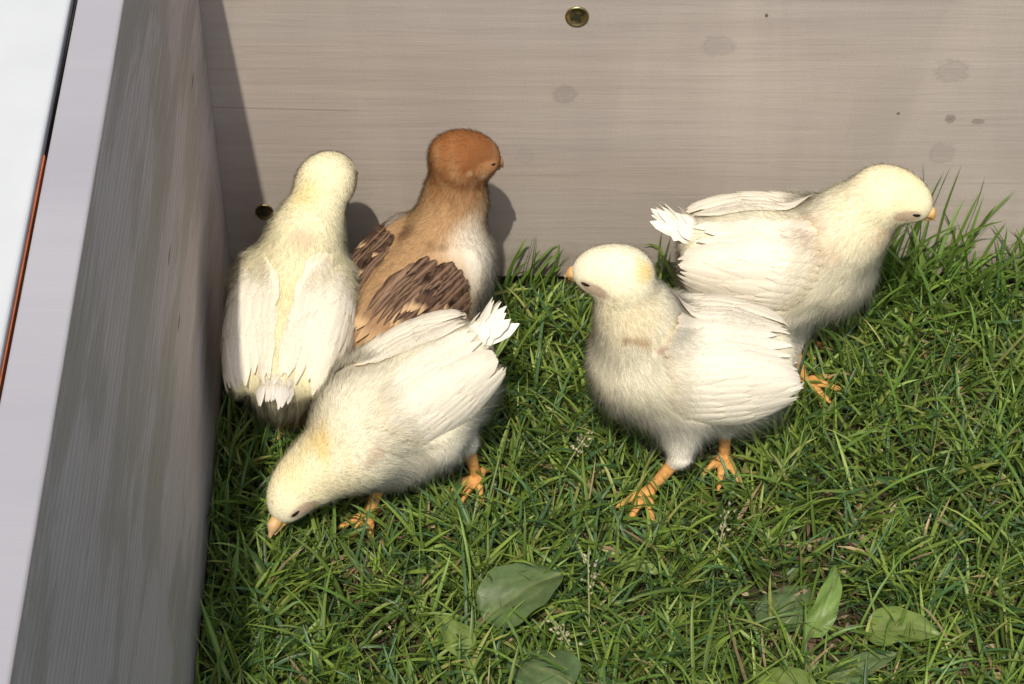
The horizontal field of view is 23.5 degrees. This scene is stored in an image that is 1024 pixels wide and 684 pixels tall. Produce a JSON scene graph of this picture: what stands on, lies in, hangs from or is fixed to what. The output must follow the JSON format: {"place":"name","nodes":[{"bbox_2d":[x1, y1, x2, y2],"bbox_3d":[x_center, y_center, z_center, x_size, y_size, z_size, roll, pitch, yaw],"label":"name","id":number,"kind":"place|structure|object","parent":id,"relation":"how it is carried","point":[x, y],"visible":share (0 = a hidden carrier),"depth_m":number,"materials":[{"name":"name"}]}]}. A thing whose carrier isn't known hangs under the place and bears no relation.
{"place":"outdoors","nodes":[
{"label":"outdoors","id":0,"kind":"place"},
{"bbox_2d":[194,165,1023,683],"bbox_3d":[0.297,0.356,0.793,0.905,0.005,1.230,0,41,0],"label":"ground","id":1,"kind":"structure","parent":0,"point":[753,600],"depth_m":1.10,"materials":[{"name":"green plant"}]},
{"bbox_2d":[221,151,357,443],"bbox_3d":[-0.098,-0.014,1.115,0.072,0.121,0.118,0,41,0],"label":"chick","id":2,"kind":"object","parent":1,"relation":"on","point":[288,330],"visible":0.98,"depth_m":1.09},
{"bbox_2d":[266,297,518,544],"bbox_3d":[-0.054,0.037,1.079,0.126,0.097,0.070,-31,50,-30],"label":"chick","id":3,"kind":"object","parent":1,"relation":"on","point":[402,402],"visible":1,"depth_m":1.06},
{"bbox_2d":[348,129,503,353],"bbox_3d":[-0.045,-0.028,1.124,0.068,0.130,0.106,30,49,30],"label":"chick","id":4,"kind":"object","parent":1,"relation":"on","point":[432,251],"visible":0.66,"depth_m":1.11},
{"bbox_2d":[433,615,476,683],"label":"broad leaf plant","id":5,"kind":"object","parent":1,"relation":"on","point":[454,626],"visible":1,"depth_m":1.03,"materials":[{"name":"green plant"}]},
{"bbox_2d":[0,0,1023,683],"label":"wooden pen","id":6,"kind":"object","parent":1,"relation":"on","point":[188,138],"visible":0.99,"depth_m":1.13,"materials":[{"name":"grey wood"}]},
{"bbox_2d":[476,561,562,628],"bbox_3d":[-0.001,0.116,1.055,0.045,0.034,0.033,0,41,0],"label":"broad leaf plant","id":7,"kind":"object","parent":1,"relation":"on","point":[509,586],"visible":0.97,"depth_m":1.05,"materials":[{"name":"green plant"}]},
{"bbox_2d":[506,650,581,683],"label":"broad leaf plant","id":8,"kind":"object","parent":1,"relation":"on","point":[534,669],"visible":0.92,"depth_m":1.02,"materials":[{"name":"green plant"}]},
{"bbox_2d":[545,619,584,654],"bbox_3d":[0.023,0.128,1.034,0.023,0.026,0.007,31,50,31],"label":"grass seed head","id":9,"kind":"object","parent":1,"relation":"on","point":[562,632],"depth_m":1.03,"materials":[{"name":"plant"}]},
{"bbox_2d":[555,431,592,494],"bbox_3d":[0.028,0.054,1.112,0.017,0.034,0.012,0,41,0],"label":"grass seed head","id":10,"kind":"object","parent":1,"relation":"on","point":[579,443],"depth_m":1.11,"materials":[{"name":"plant"}]},
{"bbox_2d":[579,551,600,639],"bbox_3d":[0.033,0.109,1.048,0.009,0.035,0.025,0,41,0],"label":"grass seed head","id":11,"kind":"object","parent":1,"relation":"on","point":[593,575],"depth_m":1.04,"materials":[{"name":"plant"}]},
{"bbox_2d":[603,554,658,574],"bbox_3d":[0.048,0.104,1.076,0.033,0.027,0.010,16,43,17],"label":"broad leaf plant","id":12,"kind":"object","parent":1,"relation":"on","point":[654,570],"visible":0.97,"depth_m":1.07,"materials":[{"name":"green plant"}]},
{"bbox_2d":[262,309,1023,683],"bbox_3d":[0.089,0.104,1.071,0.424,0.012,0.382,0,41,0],"label":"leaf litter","id":13,"kind":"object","parent":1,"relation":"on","point":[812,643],"visible":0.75,"depth_m":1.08,"materials":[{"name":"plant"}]},
{"bbox_2d":[564,244,803,522],"bbox_3d":[0.078,0.006,1.082,0.111,0.133,0.078,0,41,0],"label":"chick","id":14,"kind":"object","parent":1,"relation":"on","point":[682,375],"visible":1,"depth_m":1.06},
{"bbox_2d":[711,500,736,581],"bbox_3d":[0.093,0.087,1.076,0.010,0.031,0.021,0,41,0],"label":"grass seed head","id":15,"kind":"object","parent":1,"relation":"on","point":[723,527],"depth_m":1.07,"materials":[{"name":"plant"}]},
{"bbox_2d":[754,585,812,651],"bbox_3d":[0.115,0.121,1.060,0.038,0.019,0.023,-16,43,-17],"label":"broad leaf plant","id":16,"kind":"object","parent":1,"relation":"on","point":[782,598],"visible":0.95,"depth_m":1.06,"materials":[{"name":"green plant"}]},
{"bbox_2d":[750,666,816,683],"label":"broad leaf plant","id":17,"kind":"object","parent":1,"relation":"on","point":[800,676],"visible":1,"depth_m":1.01,"materials":[{"name":"green plant"}]},
{"bbox_2d":[650,164,935,402],"bbox_3d":[0.127,-0.038,1.139,0.128,0.125,0.077,0,41,0],"label":"chick","id":18,"kind":"object","parent":1,"relation":"on","point":[801,264],"visible":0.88,"depth_m":1.11},
{"bbox_2d":[797,565,841,657],"bbox_3d":[0.133,0.121,1.050,0.012,0.041,0.037,23,46,24],"label":"broad leaf plant","id":19,"kind":"object","parent":1,"relation":"on","point":[825,607],"visible":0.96,"depth_m":1.04,"materials":[{"name":"green plant"}]},
{"bbox_2d":[825,651,897,683],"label":"broad leaf plant","id":20,"kind":"object","parent":1,"relation":"on","point":[874,659],"visible":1,"depth_m":1.02,"materials":[{"name":"green plant"}]},
{"bbox_2d":[838,606,941,651],"bbox_3d":[0.159,0.129,1.044,0.044,0.028,0.022,0,41,0],"label":"broad leaf plant","id":21,"kind":"object","parent":1,"relation":"on","point":[920,623],"visible":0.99,"depth_m":1.04,"materials":[{"name":"green plant"}]},
{"label":"paving","id":22,"kind":"structure","parent":0,"visible":0},
{"bbox_2d":[0,0,77,401],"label":"white board","id":23,"kind":"object","parent":22,"relation":"on","point":[35,36],"visible":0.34,"depth_m":0.83,"materials":[{"name":"ceramic"}]}
]}

